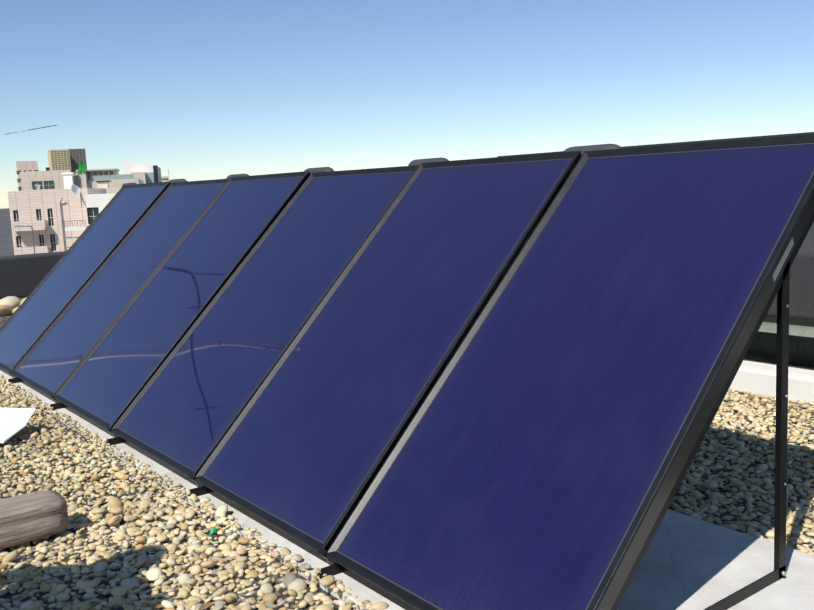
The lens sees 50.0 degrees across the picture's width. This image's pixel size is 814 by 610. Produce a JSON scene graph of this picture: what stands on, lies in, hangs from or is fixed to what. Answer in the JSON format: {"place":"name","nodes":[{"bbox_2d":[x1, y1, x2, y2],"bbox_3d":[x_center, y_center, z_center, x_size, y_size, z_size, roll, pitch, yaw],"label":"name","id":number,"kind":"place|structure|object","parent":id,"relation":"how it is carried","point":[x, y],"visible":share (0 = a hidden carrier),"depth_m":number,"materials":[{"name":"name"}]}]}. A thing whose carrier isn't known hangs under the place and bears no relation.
{"place":"outdoors","nodes":[
{"label":"outdoors","id":0,"kind":"place"},
{"bbox_2d":[0,208,13,255],"bbox_3d":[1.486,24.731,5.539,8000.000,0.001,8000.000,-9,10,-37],"label":"city ground","id":1,"kind":"structure","parent":0,"point":[6,244],"depth_m":694.59,"materials":[{"name":"grey concrete"}]},
{"bbox_2d":[20,170,86,190],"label":"building","id":2,"kind":"structure","parent":1,"relation":"on","point":[50,180],"depth_m":201.88,"materials":[{"name":"grey tile"}]},
{"bbox_2d":[70,162,86,172],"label":"roof sign","id":3,"kind":"object","parent":2,"relation":"on","point":[82,166],"visible":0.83,"depth_m":203.26,"materials":[{"name":"green"}]},
{"bbox_2d":[8,188,105,254],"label":"pink apartment tiles","id":4,"kind":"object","parent":1,"relation":"on","point":[33,205],"visible":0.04,"depth_m":101.46,"materials":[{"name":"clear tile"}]},
{"bbox_2d":[11,220,87,254],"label":"balconies","id":5,"kind":"structure","parent":4,"relation":"attached to","point":[39,225],"depth_m":100.03,"materials":[{"name":"beige concrete"}]},
{"bbox_2d":[35,184,79,198],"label":"satellite dishes","id":6,"kind":"object","parent":4,"relation":"on","point":[75,189],"visible":0.98,"depth_m":101.28,"materials":[{"name":"white metal"}]},
{"bbox_2d":[46,161,158,188],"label":"rooftop additions","id":7,"kind":"structure","parent":4,"relation":"on","point":[70,178],"depth_m":207.52,"materials":[{"name":"white"}]},
{"bbox_2d":[14,169,169,253],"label":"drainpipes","id":8,"kind":"object","parent":1,"relation":"on","point":[62,227],"visible":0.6,"depth_m":98.15,"materials":[{"name":"grey metal"}]},
{"bbox_2d":[100,187,121,192],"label":"building","id":9,"kind":"structure","parent":1,"relation":"on","point":[113,190],"depth_m":140.88,"materials":[{"name":"beige concrete"}]},
{"bbox_2d":[87,179,143,187],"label":"building","id":10,"kind":"structure","parent":1,"relation":"on","point":[112,183],"depth_m":206.91,"materials":[{"name":"concrete"}]},
{"bbox_2d":[123,166,161,181],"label":"building","id":11,"kind":"structure","parent":1,"relation":"on","point":[130,169],"depth_m":284.04,"materials":[{"name":"white concrete"}]},
{"bbox_2d":[16,161,38,190],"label":"building","id":12,"kind":"structure","parent":0,"point":[23,166],"depth_m":362.94,"materials":[{"name":"beige tile"}]},
{"bbox_2d":[5,125,55,134],"bbox_3d":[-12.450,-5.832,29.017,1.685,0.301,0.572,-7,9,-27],"label":"crane jib","id":13,"kind":"object","parent":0,"point":[31,129],"visible":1,"depth_m":28.99,"materials":[{"name":"silver metal"}]},
{"bbox_2d":[47,149,70,170],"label":"tower","id":14,"kind":"structure","parent":0,"point":[58,159],"depth_m":1380.01,"materials":[{"name":"beige concrete"}]},
{"bbox_2d":[69,149,86,169],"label":"tower","id":15,"kind":"structure","parent":0,"point":[77,156],"depth_m":1424.88,"materials":[{"name":"grey concrete"}]},
{"bbox_2d":[85,193,115,225],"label":"white block","id":16,"kind":"structure","parent":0,"point":[96,204],"depth_m":99.62,"materials":[{"name":"white"}]},
{"bbox_2d":[161,176,168,181],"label":"block","id":17,"kind":"structure","parent":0,"point":[165,178],"depth_m":668.33,"materials":[{"name":"beige concrete"}]},
{"bbox_2d":[0,297,813,609],"bbox_3d":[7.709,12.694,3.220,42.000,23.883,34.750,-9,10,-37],"label":"gravel","id":18,"kind":"structure","parent":0,"point":[238,537],"depth_m":3.71,"materials":[{"name":"beige gravel"}]},
{"bbox_2d":[0,296,26,315],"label":"boulders","id":19,"kind":"object","parent":18,"relation":"on","point":[9,305],"visible":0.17,"depth_m":11.54,"materials":[{"name":"beige stone"}]},
{"bbox_2d":[0,251,66,299],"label":"parapet wall","id":20,"kind":"structure","parent":18,"relation":"on","point":[23,276],"depth_m":12.99,"materials":[{"name":"grey concrete"}]},
{"bbox_2d":[0,490,68,548],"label":"timber log","id":21,"kind":"object","parent":18,"relation":"on","point":[28,517],"visible":1,"depth_m":3.61,"materials":[{"name":"brown wood"}]},
{"bbox_2d":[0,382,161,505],"bbox_3d":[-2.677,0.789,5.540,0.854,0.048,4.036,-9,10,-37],"label":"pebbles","id":22,"kind":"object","parent":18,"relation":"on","point":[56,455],"visible":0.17,"depth_m":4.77,"materials":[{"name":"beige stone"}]},
{"bbox_2d":[0,385,162,506],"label":"pebbles","id":23,"kind":"object","parent":18,"relation":"on","point":[67,473],"visible":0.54,"depth_m":4.65,"materials":[{"name":"beige stone"}]},
{"bbox_2d":[0,407,35,442],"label":"white plastic offcut","id":24,"kind":"object","parent":23,"relation":"on","point":[13,421],"visible":1,"depth_m":5.29,"materials":[{"name":"white plastic"}]},
{"bbox_2d":[0,489,355,609],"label":"pebbles","id":25,"kind":"object","parent":18,"relation":"on","point":[121,591],"visible":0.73,"depth_m":3.33,"materials":[{"name":"beige stone"}]},
{"bbox_2d":[209,527,217,535],"bbox_3d":[-0.809,0.945,3.647,0.019,0.030,0.038,2,9,32],"label":"green cap","id":26,"kind":"object","parent":18,"relation":"on","point":[213,531],"visible":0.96,"depth_m":3.64,"materials":[{"name":"green plastic"}]},
{"bbox_2d":[0,395,797,609],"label":"dry leaves","id":27,"kind":"object","parent":18,"relation":"on","point":[702,488],"visible":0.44,"depth_m":3.31,"materials":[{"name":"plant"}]},
{"bbox_2d":[0,370,813,609],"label":"concrete slab","id":28,"kind":"structure","parent":18,"relation":"on","point":[689,563],"depth_m":3.10,"materials":[{"name":"grey concrete"}]},
{"bbox_2d":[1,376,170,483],"bbox_3d":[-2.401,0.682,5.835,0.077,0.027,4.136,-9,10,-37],"label":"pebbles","id":29,"kind":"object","parent":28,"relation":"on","point":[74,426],"visible":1,"depth_m":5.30,"materials":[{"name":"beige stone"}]},
{"bbox_2d":[0,374,173,487],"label":"pebbles","id":30,"kind":"object","parent":28,"relation":"on","point":[145,468],"visible":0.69,"depth_m":5.10,"materials":[{"name":"beige stone"}]},
{"bbox_2d":[164,482,388,609],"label":"pebbles","id":31,"kind":"object","parent":28,"relation":"on","point":[286,551],"visible":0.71,"depth_m":3.36,"materials":[{"name":"beige stone"}]},
{"bbox_2d":[0,212,813,609],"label":"support frames","id":32,"kind":"structure","parent":28,"relation":"on","point":[782,358],"depth_m":2.90,"materials":[{"name":"black metal"}]},
{"bbox_2d":[0,182,170,371],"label":"solar panel","id":33,"kind":"object","parent":32,"relation":"on","point":[60,285],"visible":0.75,"depth_m":7.48,"materials":[{"name":"blue glass"}]},
{"bbox_2d":[11,178,229,395],"bbox_3d":[-2.156,-0.183,6.631,1.114,0.090,1.999,8,58,52],"label":"solar panel","id":34,"kind":"object","parent":32,"relation":"on","point":[59,350],"visible":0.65,"depth_m":6.59,"materials":[{"name":"blue glass"}]},
{"bbox_2d":[53,171,310,428],"bbox_3d":[-1.470,-0.095,5.729,1.114,0.090,1.999,8,58,52],"label":"solar panel","id":35,"kind":"object","parent":32,"relation":"on","point":[115,370],"visible":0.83,"depth_m":5.66,"materials":[{"name":"blue glass"}]},
{"bbox_2d":[110,165,418,475],"bbox_3d":[-0.776,0.004,4.834,1.114,0.090,1.999,8,57,52],"label":"solar panel","id":36,"kind":"object","parent":32,"relation":"on","point":[186,407],"visible":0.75,"depth_m":4.76,"materials":[{"name":"blue glass"}]},
{"bbox_2d":[122,144,621,185],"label":"pipe connectors","id":37,"kind":"object","parent":32,"relation":"on","point":[582,149],"visible":0.4,"depth_m":4.66,"materials":[{"name":"black metal"}]},
{"bbox_2d":[194,151,580,550],"bbox_3d":[-0.091,0.092,3.930,1.114,0.090,1.999,8,58,52],"label":"solar panel","id":38,"kind":"object","parent":32,"relation":"on","point":[301,452],"visible":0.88,"depth_m":3.83,"materials":[{"name":"blue glass"}]},
{"bbox_2d":[325,134,813,609],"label":"solar panel","id":39,"kind":"object","parent":32,"relation":"on","point":[537,457],"visible":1,"depth_m":2.92,"materials":[{"name":"blue glass"}]},
{"bbox_2d":[668,473,813,554],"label":"pebbles","id":40,"kind":"object","parent":18,"relation":"on","point":[755,490],"visible":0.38,"depth_m":3.64,"materials":[{"name":"beige stone"}]},
{"bbox_2d":[686,388,813,485],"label":"pebbles","id":41,"kind":"object","parent":18,"relation":"on","point":[766,435],"visible":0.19,"depth_m":4.53,"materials":[{"name":"beige stone"}]},
{"bbox_2d":[0,0,813,208],"label":"sky","id":42,"kind":"structure","parent":0,"point":[196,90],"materials":[{"name":"blue"}]},
{"bbox_2d":[498,132,813,402],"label":"lantern base windows","id":43,"kind":"structure","parent":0,"point":[756,373],"depth_m":5.53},
{"bbox_2d":[766,222,813,320],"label":"lantern bitumen roof","id":44,"kind":"structure","parent":43,"relation":"attached to","point":[801,298],"depth_m":5.12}
]}

